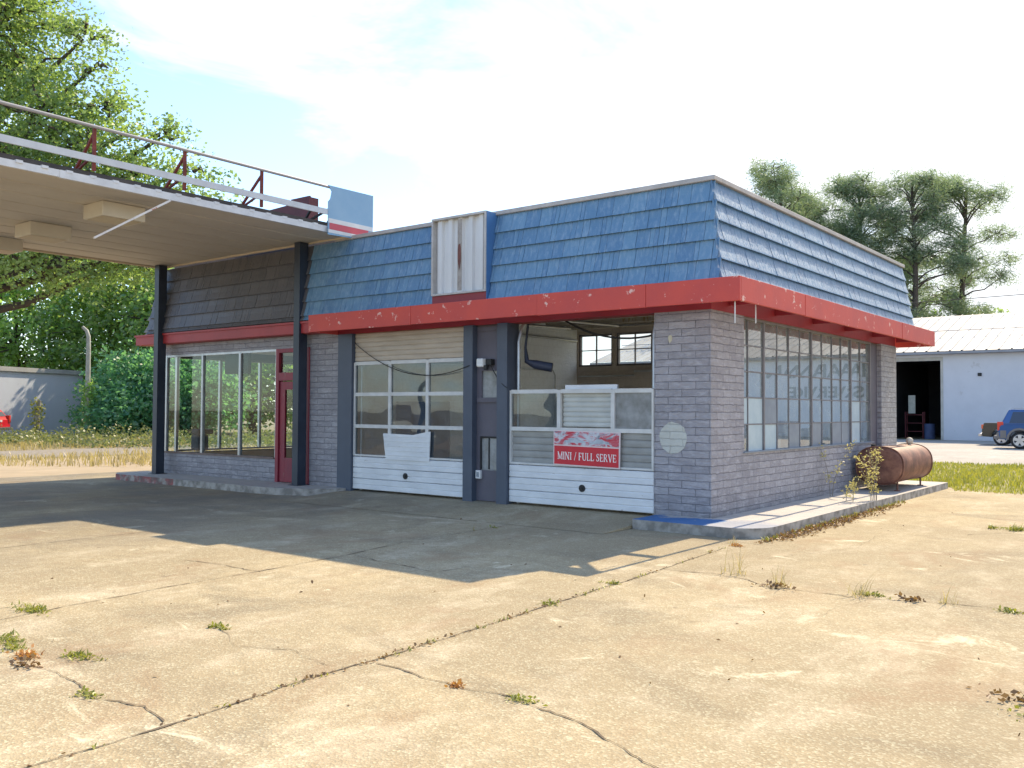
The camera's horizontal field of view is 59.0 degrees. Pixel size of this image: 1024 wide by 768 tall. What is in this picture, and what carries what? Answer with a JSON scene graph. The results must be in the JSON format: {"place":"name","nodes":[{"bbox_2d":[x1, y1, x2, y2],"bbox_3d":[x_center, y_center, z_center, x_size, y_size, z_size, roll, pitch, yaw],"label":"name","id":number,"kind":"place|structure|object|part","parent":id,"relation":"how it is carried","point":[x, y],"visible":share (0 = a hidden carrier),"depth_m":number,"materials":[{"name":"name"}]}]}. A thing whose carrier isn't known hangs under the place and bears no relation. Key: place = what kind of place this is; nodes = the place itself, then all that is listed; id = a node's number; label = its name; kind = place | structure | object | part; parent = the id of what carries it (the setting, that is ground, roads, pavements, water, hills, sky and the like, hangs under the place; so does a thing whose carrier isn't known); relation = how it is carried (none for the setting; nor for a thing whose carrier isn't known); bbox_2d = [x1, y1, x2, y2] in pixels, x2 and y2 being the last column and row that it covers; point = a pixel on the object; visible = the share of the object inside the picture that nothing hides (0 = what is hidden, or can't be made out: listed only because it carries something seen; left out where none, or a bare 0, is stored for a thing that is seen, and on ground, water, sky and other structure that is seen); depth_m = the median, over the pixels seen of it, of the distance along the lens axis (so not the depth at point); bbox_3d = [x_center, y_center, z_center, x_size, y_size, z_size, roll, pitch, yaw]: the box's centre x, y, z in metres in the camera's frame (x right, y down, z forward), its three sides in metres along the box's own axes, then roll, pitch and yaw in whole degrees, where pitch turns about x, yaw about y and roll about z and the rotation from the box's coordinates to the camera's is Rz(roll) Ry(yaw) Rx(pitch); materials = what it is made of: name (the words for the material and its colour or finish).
{"place":"outdoors","nodes":[
{"label":"outdoors","id":0,"kind":"place"},
{"bbox_2d":[0,455,151,477],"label":"sandy shoulder","id":1,"kind":"object","parent":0,"point":[6,471],"depth_m":23.90},
{"bbox_2d":[0,443,291,458],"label":"gravel path","id":2,"kind":"structure","parent":0,"point":[55,452],"depth_m":33.08,"materials":[{"name":"gravel"}]},
{"bbox_2d":[395,402,449,484],"bbox_3d":[-1.769,1.171,17.721,0.950,1.650,0.600,-1,-2,38],"label":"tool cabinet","id":3,"kind":"object","parent":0,"point":[410,413],"visible":0.36,"depth_m":17.49,"materials":[{"name":"metal"}]},
{"bbox_3d":[-1.939,1.139,17.503,0.890,1.500,0.045,-1,-2,38],"label":"cabinet door","id":4,"kind":"part","parent":3,"relation":"part of","materials":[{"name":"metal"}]},
{"bbox_2d":[280,489,651,533],"bbox_3d":[-0.882,1.954,14.406,6.600,0.105,1.800,-1,-2,38],"label":"concrete apron","id":5,"kind":"object","parent":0,"point":[591,520],"visible":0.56,"depth_m":13.92,"materials":[{"name":"concrete"}]},
{"bbox_2d":[2,412,964,459],"bbox_3d":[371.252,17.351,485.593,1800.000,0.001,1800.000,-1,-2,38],"label":"ground","id":6,"kind":"structure","parent":0,"point":[272,428],"depth_m":54.58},
{"bbox_2d":[0,410,12,429],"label":"red car","id":7,"kind":"object","parent":6,"relation":"on","point":[5,421],"visible":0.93,"depth_m":46.48,"materials":[{"name":"red"}]},
{"bbox_2d":[27,397,45,435],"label":"vine post","id":8,"kind":"object","parent":6,"relation":"on","point":[37,414],"visible":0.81,"depth_m":44.87,"materials":[{"name":"green plant"}]},
{"bbox_2d":[0,366,85,435],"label":"block building","id":9,"kind":"structure","parent":6,"relation":"on","point":[21,386],"depth_m":52.36,"materials":[{"name":"concrete"}]},
{"bbox_2d":[0,251,111,369],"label":"broadleaf tree","id":10,"kind":"object","parent":6,"relation":"on","point":[8,331],"visible":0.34,"depth_m":59.48,"materials":[{"name":"green plant"}]},
{"bbox_2d":[0,260,151,385],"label":"broadleaf tree","id":11,"kind":"object","parent":6,"relation":"on","point":[77,350],"visible":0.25,"depth_m":59.49,"materials":[{"name":"green plant"}]},
{"bbox_2d":[63,326,100,434],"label":"bent pole","id":12,"kind":"object","parent":6,"relation":"on","point":[87,398],"visible":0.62,"depth_m":46.92,"materials":[{"name":"grey metal"}]},
{"bbox_2d":[59,339,171,430],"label":"shrub","id":13,"kind":"object","parent":6,"relation":"on","point":[106,367],"visible":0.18,"depth_m":48.80,"materials":[{"name":"green plant"}]},
{"bbox_2d":[0,0,252,312],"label":"oak tree","id":14,"kind":"object","parent":6,"relation":"on","point":[29,81],"visible":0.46,"depth_m":34.13,"materials":[{"name":"green plant"}]},
{"bbox_2d":[73,378,179,438],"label":"shrub","id":15,"kind":"object","parent":6,"relation":"on","point":[130,408],"visible":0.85,"depth_m":46.25,"materials":[{"name":"green plant"}]},
{"bbox_2d":[54,263,199,384],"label":"broadleaf tree","id":16,"kind":"object","parent":6,"relation":"on","point":[115,335],"visible":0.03,"depth_m":59.59,"materials":[{"name":"green plant"}]},
{"bbox_2d":[0,433,287,466],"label":"dry grass","id":17,"kind":"structure","parent":6,"relation":"on","point":[72,457],"depth_m":27.75,"materials":[{"name":"plant"}]},
{"bbox_2d":[0,418,291,448],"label":"weed row","id":18,"kind":"object","parent":6,"relation":"on","point":[69,437],"visible":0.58,"depth_m":38.66,"materials":[{"name":"green plant"}]},
{"bbox_2d":[100,347,212,434],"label":"shrub","id":19,"kind":"object","parent":6,"relation":"on","point":[147,362],"visible":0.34,"depth_m":47.77,"materials":[{"name":"green plant"}]},
{"bbox_2d":[83,268,284,429],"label":"broadleaf tree","id":20,"kind":"object","parent":6,"relation":"on","point":[123,308],"visible":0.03,"depth_m":57.34,"materials":[{"name":"green plant"}]},
{"bbox_2d":[107,268,292,433],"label":"broadleaf tree","id":21,"kind":"object","parent":6,"relation":"on","point":[267,371],"visible":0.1,"depth_m":55.15,"materials":[{"name":"green plant"}]},
{"bbox_2d":[141,358,266,437],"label":"shrub","id":22,"kind":"object","parent":6,"relation":"on","point":[229,386],"visible":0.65,"depth_m":47.71,"materials":[{"name":"green plant"}]},
{"bbox_2d":[249,364,292,431],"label":"broadleaf tree","id":23,"kind":"object","parent":6,"relation":"on","point":[288,407],"depth_m":58.18,"materials":[{"name":"green plant"}]},
{"bbox_2d":[743,153,859,231],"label":"pine tree","id":24,"kind":"object","parent":6,"relation":"on","point":[775,187],"visible":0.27,"depth_m":72.94,"materials":[{"name":"green plant"}]},
{"bbox_2d":[783,193,829,217],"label":"pine tree","id":25,"kind":"object","parent":6,"relation":"on","point":[799,205],"visible":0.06,"depth_m":79.58,"materials":[{"name":"green plant"}]},
{"bbox_2d":[818,209,878,242],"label":"pine tree","id":26,"kind":"object","parent":6,"relation":"on","point":[856,228],"visible":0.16,"depth_m":75.22,"materials":[{"name":"green plant"}]},
{"bbox_2d":[814,167,934,277],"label":"pine tree","id":27,"kind":"object","parent":6,"relation":"on","point":[855,188],"visible":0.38,"depth_m":75.99,"materials":[{"name":"green plant"}]},
{"bbox_2d":[905,412,924,437],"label":"parts rack","id":28,"kind":"object","parent":6,"relation":"on","point":[923,420],"visible":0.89,"depth_m":54.85,"materials":[{"name":"metal"}]},
{"bbox_2d":[896,252,944,317],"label":"pine tree","id":29,"kind":"object","parent":6,"relation":"on","point":[911,287],"visible":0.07,"depth_m":81.43,"materials":[{"name":"green plant"}]},
{"bbox_2d":[855,167,992,317],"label":"pine tree","id":30,"kind":"object","parent":6,"relation":"on","point":[926,181],"visible":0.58,"depth_m":74.66,"materials":[{"name":"green plant"}]},
{"bbox_2d":[924,424,935,438],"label":"steel drum","id":31,"kind":"object","parent":6,"relation":"on","point":[929,431],"visible":0.99,"depth_m":53.56,"materials":[{"name":"metal"}]},
{"bbox_2d":[918,291,955,317],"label":"scrub tree","id":32,"kind":"object","parent":6,"relation":"on","point":[935,311],"visible":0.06,"depth_m":77.98,"materials":[{"name":"green plant"}]},
{"bbox_2d":[894,171,1023,315],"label":"pine tree","id":33,"kind":"object","parent":6,"relation":"on","point":[961,194],"visible":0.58,"depth_m":75.92,"materials":[{"name":"green plant"}]},
{"bbox_2d":[967,306,1010,313],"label":"scrub tree","id":34,"kind":"object","parent":6,"relation":"on","point":[1001,310],"visible":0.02,"depth_m":79.61,"materials":[{"name":"green plant"}]},
{"bbox_2d":[0,470,1023,767],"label":"concrete lot","id":35,"kind":"structure","parent":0,"point":[846,680],"depth_m":6.34,"materials":[{"name":"concrete"}]},
{"bbox_2d":[0,629,24,642],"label":"weed tuft","id":36,"kind":"object","parent":35,"relation":"on","point":[8,638],"visible":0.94,"depth_m":6.23,"materials":[{"name":"plant"}]},
{"bbox_2d":[0,638,26,651],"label":"weed tuft","id":37,"kind":"object","parent":35,"relation":"on","point":[7,644],"visible":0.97,"depth_m":6.00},
{"bbox_2d":[5,643,46,659],"bbox_3d":[-3.108,1.718,5.812,0.246,0.058,0.210,-1,-2,38],"label":"weed tuft","id":38,"kind":"object","parent":35,"relation":"on","point":[26,652],"visible":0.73,"depth_m":5.81,"materials":[{"name":"plant"}]},
{"bbox_2d":[9,653,42,669],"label":"weed tuft","id":39,"kind":"object","parent":35,"relation":"on","point":[22,663],"visible":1,"depth_m":5.59,"materials":[{"name":"plant"}]},
{"bbox_2d":[8,600,50,615],"bbox_3d":[-3.798,1.754,7.126,0.654,0.055,0.228,-1,-2,38],"label":"weed tuft","id":40,"kind":"object","parent":35,"relation":"on","point":[31,609],"visible":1,"depth_m":7.11,"materials":[{"name":"plant"}]},
{"bbox_2d":[60,647,107,660],"bbox_3d":[-2.754,1.729,5.767,0.383,0.038,0.210,-1,-2,38],"label":"weed tuft","id":41,"kind":"object","parent":35,"relation":"on","point":[80,653],"visible":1,"depth_m":5.79,"materials":[{"name":"plant"}]},
{"bbox_2d":[69,685,106,698],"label":"weed tuft","id":42,"kind":"object","parent":35,"relation":"on","point":[87,693],"visible":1,"depth_m":5.02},
{"bbox_2d":[0,100,372,485],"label":"fuel canopy","id":43,"kind":"object","parent":35,"relation":"on","point":[181,228],"visible":0.98,"depth_m":16.27,"materials":[{"name":"metal"}]},
{"bbox_2d":[0,237,22,254],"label":"canopy light","id":44,"kind":"object","parent":43,"relation":"attached to","point":[8,246],"visible":1,"depth_m":17.26,"materials":[{"name":"plastic"}]},
{"bbox_2d":[15,221,71,243],"bbox_3d":[-8.324,-2.688,16.067,0.600,0.236,0.720,-1,-2,38],"label":"canopy light","id":45,"kind":"object","parent":43,"relation":"attached to","point":[41,232],"visible":1,"depth_m":15.88,"materials":[{"name":"plastic"}]},
{"bbox_2d":[83,200,144,226],"bbox_3d":[-6.368,-2.723,14.494,0.600,0.236,0.720,-1,-2,38],"label":"canopy light","id":46,"kind":"object","parent":43,"relation":"attached to","point":[108,212],"visible":0.99,"depth_m":14.29,"materials":[{"name":"plastic"}]},
{"bbox_2d":[93,200,170,238],"bbox_3d":[-5.704,-2.488,13.615,1.130,0.754,0.055,2,-2,-43],"label":"trim strip","id":47,"kind":"object","parent":43,"relation":"hanging from","point":[131,219],"depth_m":13.59,"materials":[{"name":"metal"}]},
{"bbox_2d":[207,621,230,629],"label":"weed tuft","id":48,"kind":"object","parent":35,"relation":"on","point":[220,625],"visible":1,"depth_m":6.60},
{"bbox_2d":[444,679,465,688],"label":"weed tuft","id":49,"kind":"object","parent":35,"relation":"on","point":[458,683],"visible":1,"depth_m":5.22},
{"bbox_2d":[90,499,905,748],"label":"kerb weeds","id":50,"kind":"object","parent":35,"relation":"on","point":[766,538],"visible":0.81,"depth_m":8.70,"materials":[{"name":"plant"}]},
{"bbox_2d":[1,510,1021,767],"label":"tufts","id":51,"kind":"object","parent":35,"relation":"on","point":[371,660],"visible":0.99,"depth_m":5.53,"materials":[{"name":"plant"}]},
{"bbox_2d":[26,501,1020,766],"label":"leaf litter","id":52,"kind":"object","parent":35,"relation":"on","point":[842,521],"visible":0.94,"depth_m":11.59,"materials":[{"name":"plant"}]},
{"bbox_2d":[505,693,547,706],"bbox_3d":[0.069,1.720,4.964,0.305,0.039,0.134,-1,-2,27],"label":"weed tuft","id":53,"kind":"object","parent":35,"relation":"on","point":[525,700],"visible":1,"depth_m":4.97,"materials":[{"name":"plant"}]},
{"bbox_2d":[134,175,934,517],"bbox_3d":[0.023,-0.325,20.177,15.276,5.040,10.324,-1,-2,38],"label":"service station","id":54,"kind":"object","parent":35,"relation":"on","point":[712,283],"visible":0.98,"depth_m":15.02,"materials":[{"name":"brick"}]},
{"bbox_2d":[191,429,212,450],"bbox_3d":[-7.177,1.290,20.947,0.350,0.500,0.450,-1,-2,38],"label":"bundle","id":55,"kind":"object","parent":54,"relation":"on","point":[195,441],"visible":0.84,"depth_m":20.79,"materials":[{"name":"grey"}]},
{"bbox_2d":[164,349,275,458],"bbox_3d":[-6.327,0.432,19.501,4.050,2.218,0.130,-1,-2,38],"label":"office window","id":56,"kind":"structure","parent":54,"relation":"in","point":[241,353],"depth_m":19.81,"materials":[{"name":"metal"}]},
{"bbox_2d":[174,357,292,450],"bbox_3d":[-6.706,0.501,22.318,0.070,2.200,3.510,-1,-2,38],"label":"office side window","id":57,"kind":"structure","parent":54,"relation":"in","point":[176,420],"depth_m":21.84,"materials":[{"name":"metal"}]},
{"bbox_2d":[225,353,250,373],"bbox_3d":[-5.965,-0.510,19.694,0.850,0.580,0.070,-1,-2,38],"label":"office sign back","id":58,"kind":"object","parent":54,"relation":"hanging from","point":[231,363],"visible":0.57,"depth_m":19.67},
{"bbox_2d":[274,347,309,483],"bbox_3d":[-4.331,0.624,17.926,1.030,2.670,0.134,-1,-2,38],"label":"entry door","id":59,"kind":"structure","parent":54,"relation":"in","point":[283,465],"depth_m":18.09,"materials":[{"name":"red paint"}]},
{"bbox_2d":[271,196,317,219],"bbox_3d":[-4.881,-3.045,19.001,2.180,1.480,0.240,-1,-2,38],"label":"roof housing","id":60,"kind":"object","parent":54,"relation":"on","point":[309,200],"visible":0.23,"depth_m":18.42,"materials":[{"name":"red metal"}]},
{"bbox_2d":[353,326,463,497],"bbox_3d":[-1.854,0.482,15.982,2.730,2.872,0.105,-1,-2,38],"label":"garage door","id":61,"kind":"structure","parent":54,"relation":"in","point":[404,453],"depth_m":15.94,"materials":[{"name":"white metal"}]},
{"bbox_2d":[355,343,469,375],"bbox_3d":[-1.818,-0.465,15.904,2.857,0.657,0.014,-1,-2,39],"label":"cable","id":62,"kind":"object","parent":54,"relation":"attached to","point":[411,373],"visible":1,"depth_m":15.85,"materials":[{"name":"black rubber"}]},
{"bbox_2d":[431,210,497,303],"bbox_3d":[-0.783,-2.040,15.001,1.193,1.475,0.345,-1,-2,38],"label":"sign cabinet","id":63,"kind":"object","parent":54,"relation":"attached to","point":[462,250],"visible":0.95,"depth_m":14.90,"materials":[{"name":"metal"}]},
{"bbox_2d":[475,470,481,478],"bbox_3d":[-0.549,1.494,14.946,0.105,0.140,0.063,-1,-2,38],"label":"outlet box","id":64,"kind":"object","parent":54,"relation":"attached to","point":[478,474],"visible":1,"depth_m":14.92,"materials":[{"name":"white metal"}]},
{"bbox_2d":[477,358,494,369],"bbox_3d":[-0.436,-0.324,14.850,0.260,0.190,0.170,-1,-2,38],"label":"wall lamp","id":65,"kind":"object","parent":54,"relation":"attached to","point":[484,363],"visible":1,"depth_m":14.80,"materials":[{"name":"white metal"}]},
{"bbox_2d":[524,324,552,371],"bbox_3d":[0.436,-0.586,14.785,0.478,0.786,0.143,0,-2,9],"label":"exhaust hose","id":66,"kind":"object","parent":54,"relation":"hanging from","point":[541,365],"visible":1,"depth_m":14.74,"materials":[{"name":"rubber"}]},
{"bbox_2d":[509,384,653,513],"bbox_3d":[1.014,0.941,13.758,2.615,1.857,0.145,-1,-2,38],"label":"garage door","id":67,"kind":"structure","parent":54,"relation":"in","point":[584,405],"depth_m":13.63,"materials":[{"name":"white metal"}]},
{"bbox_2d":[553,430,620,468],"bbox_3d":[1.113,0.979,13.605,1.200,0.560,0.020,-1,-2,38],"label":"banner","id":68,"kind":"object","parent":54,"relation":"attached to","point":[593,449],"visible":1,"depth_m":13.58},
{"bbox_2d":[579,333,611,366],"bbox_3d":[2.253,-0.893,24.083,1.060,0.860,0.090,-1,-2,38],"label":"rear window","id":69,"kind":"structure","parent":54,"relation":"in","point":[610,334],"depth_m":24.12,"materials":[{"name":"metal"}]},
{"bbox_2d":[565,321,651,338],"bbox_3d":[1.314,-1.008,14.123,0.029,0.691,2.330,2,-2,-45],"label":"cable","id":70,"kind":"object","parent":54,"relation":"attached to","point":[601,335],"visible":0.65,"depth_m":13.93,"materials":[{"name":"black rubber"}]},
{"bbox_2d":[617,331,651,365],"bbox_3d":[3.185,-0.909,23.358,1.060,0.860,0.090,-1,-2,38],"label":"rear window","id":71,"kind":"structure","parent":54,"relation":"in","point":[646,332],"depth_m":23.35,"materials":[{"name":"metal"}]},
{"bbox_2d":[743,316,874,452],"bbox_3d":[5.239,0.087,15.824,0.290,2.018,6.340,-1,-2,38],"label":"side window","id":72,"kind":"structure","parent":54,"relation":"in","point":[760,413],"depth_m":15.20,"materials":[{"name":"metal"}]},
{"bbox_2d":[541,598,559,605],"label":"weed tuft","id":73,"kind":"object","parent":35,"relation":"on","point":[552,602],"visible":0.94,"depth_m":7.45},
{"bbox_2d":[598,579,618,584],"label":"weed tuft","id":74,"kind":"object","parent":35,"relation":"on","point":[613,582],"visible":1,"depth_m":8.34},
{"bbox_2d":[714,547,746,575],"bbox_3d":[2.200,1.724,8.922,0.337,0.279,0.429,-1,-2,38],"label":"weed tuft","id":75,"kind":"object","parent":35,"relation":"on","point":[735,566],"visible":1,"depth_m":8.87,"materials":[{"name":"beige plant"}]},
{"bbox_2d":[729,543,742,546],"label":"weed tuft","id":76,"kind":"object","parent":35,"relation":"on","point":[736,544],"visible":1,"depth_m":10.70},
{"bbox_2d":[751,579,795,590],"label":"weed tuft","id":77,"kind":"object","parent":35,"relation":"on","point":[778,584],"visible":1,"depth_m":8.18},
{"bbox_2d":[766,565,792,586],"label":"weed tuft","id":78,"kind":"object","parent":35,"relation":"on","point":[776,581],"visible":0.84,"depth_m":8.28,"materials":[{"name":"beige plant"}]},
{"bbox_2d":[840,579,875,597],"bbox_3d":[2.985,1.712,7.845,0.306,0.248,0.388,-1,-2,38],"label":"weed tuft","id":79,"kind":"object","parent":35,"relation":"on","point":[861,588],"visible":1,"depth_m":7.83,"materials":[{"name":"beige plant"}]},
{"bbox_2d":[856,589,893,598],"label":"weed tuft","id":80,"kind":"object","parent":35,"relation":"on","point":[876,594],"visible":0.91,"depth_m":7.86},
{"bbox_2d":[889,591,925,601],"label":"weed tuft","id":81,"kind":"object","parent":35,"relation":"on","point":[916,598],"visible":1,"depth_m":7.63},
{"bbox_2d":[939,587,958,605],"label":"weed tuft","id":82,"kind":"object","parent":35,"relation":"on","point":[945,600],"visible":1,"depth_m":7.54,"materials":[{"name":"beige plant"}]},
{"bbox_2d":[967,683,1023,703],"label":"weed tuft","id":83,"kind":"object","parent":35,"relation":"on","point":[1005,695],"visible":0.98,"depth_m":5.03,"materials":[{"name":"plant"}]},
{"bbox_2d":[988,522,1023,531],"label":"weed tuft","id":84,"kind":"object","parent":35,"relation":"on","point":[1016,528],"visible":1,"depth_m":12.29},
{"bbox_2d":[993,605,1023,613],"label":"weed tuft","id":85,"kind":"object","parent":35,"relation":"on","point":[1009,610],"visible":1,"depth_m":7.23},
{"bbox_2d":[998,694,1023,721],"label":"weed tuft","id":86,"kind":"object","parent":35,"relation":"on","point":[1017,707],"visible":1,"depth_m":4.83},
{"bbox_2d":[0,0,1023,409],"label":"sky","id":87,"kind":"structure","parent":0,"point":[429,110],"materials":[{"name":"white"}]},
{"bbox_2d":[116,471,947,538],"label":"walkway","id":88,"kind":"structure","parent":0,"point":[768,521],"depth_m":14.26,"materials":[{"name":"concrete"}]},
{"bbox_2d":[819,440,854,496],"bbox_3d":[5.678,1.447,15.714,0.715,1.001,0.275,0,-2,5],"label":"tall weed","id":89,"kind":"object","parent":88,"relation":"on","point":[829,476],"visible":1,"depth_m":15.69,"materials":[{"name":"green plant"}]},
{"bbox_2d":[842,476,860,500],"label":"tall weed","id":90,"kind":"object","parent":88,"relation":"on","point":[852,485],"visible":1,"depth_m":14.75,"materials":[{"name":"yellow plant"}]},
{"bbox_2d":[848,447,883,500],"bbox_3d":[5.848,1.528,15.069,0.571,1.024,0.615,0,-2,6],"label":"tall weed","id":91,"kind":"object","parent":88,"relation":"on","point":[869,486],"visible":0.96,"depth_m":14.96,"materials":[{"name":"yellow plant"}]},
{"bbox_2d":[855,437,932,490],"bbox_3d":[7.458,1.531,17.593,0.872,0.962,2.190,-1,-2,38],"label":"storage tank","id":92,"kind":"object","parent":88,"relation":"on","point":[909,459],"visible":0.95,"depth_m":16.85,"materials":[{"name":"brown metal"}]},
{"bbox_2d":[744,421,797,449],"bbox_3d":[4.510,1.325,16.187,0.740,1.320,1.800,-1,-2,38],"label":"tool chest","id":93,"kind":"object","parent":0,"point":[782,435],"visible":0.05,"depth_m":15.98,"materials":[{"name":"metal"}]},
{"bbox_2d":[590,312,1023,440],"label":"metal warehouse","id":94,"kind":"structure","parent":0,"point":[962,378],"depth_m":55.09,"materials":[{"name":"white metal"}]},
{"bbox_2d":[908,395,915,412],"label":"notice board","id":95,"kind":"object","parent":94,"relation":"in","point":[911,404],"visible":1,"depth_m":54.66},
{"bbox_2d":[801,421,824,442],"bbox_3d":[5.725,0.910,17.220,0.300,0.420,0.500,-1,-2,38],"label":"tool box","id":96,"kind":"object","parent":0,"point":[804,435],"visible":0.37,"depth_m":17.07,"materials":[{"name":"grey"}]},
{"bbox_2d":[801,442,830,445],"bbox_3d":[6.040,1.584,17.650,0.650,0.900,2.000,-1,-2,38],"label":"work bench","id":97,"kind":"object","parent":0,"point":[802,444],"visible":0.09,"depth_m":16.89,"materials":[{"name":"white wood"}]},
{"bbox_2d":[823,423,830,441],"bbox_3d":[6.162,0.959,17.797,0.220,0.360,0.350,-1,-2,38],"label":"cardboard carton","id":98,"kind":"object","parent":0,"point":[826,427],"visible":0.33,"depth_m":17.62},
{"bbox_2d":[897,439,1023,465],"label":"side driveway","id":99,"kind":"structure","parent":0,"point":[976,452],"depth_m":36.77,"materials":[{"name":"concrete"}]},
{"bbox_2d":[978,423,1022,444],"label":"pickup truck","id":100,"kind":"object","parent":99,"relation":"on","point":[989,430],"visible":0.48,"depth_m":43.85,"materials":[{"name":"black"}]},
{"bbox_2d":[994,408,1023,448],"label":"car","id":101,"kind":"object","parent":99,"relation":"on","point":[1010,425],"visible":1,"depth_m":39.69,"materials":[{"name":"blue"}]},
{"bbox_2d":[1004,412,1023,422],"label":"windows","id":102,"kind":"structure","parent":101,"relation":"in","point":[1017,417],"depth_m":39.62,"materials":[{"name":"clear glass"}]},
{"bbox_2d":[910,461,1023,494],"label":"grass strip","id":103,"kind":"object","parent":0,"point":[966,475],"depth_m":21.82,"materials":[{"name":"plant"}]},
{"bbox_2d":[910,294,1023,302],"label":"overhead wire","id":104,"kind":"object","parent":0,"point":[966,298],"visible":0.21,"depth_m":59.72,"materials":[{"name":"black rubber"}]},
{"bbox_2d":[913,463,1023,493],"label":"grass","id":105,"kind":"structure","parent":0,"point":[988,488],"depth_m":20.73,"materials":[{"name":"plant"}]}
]}

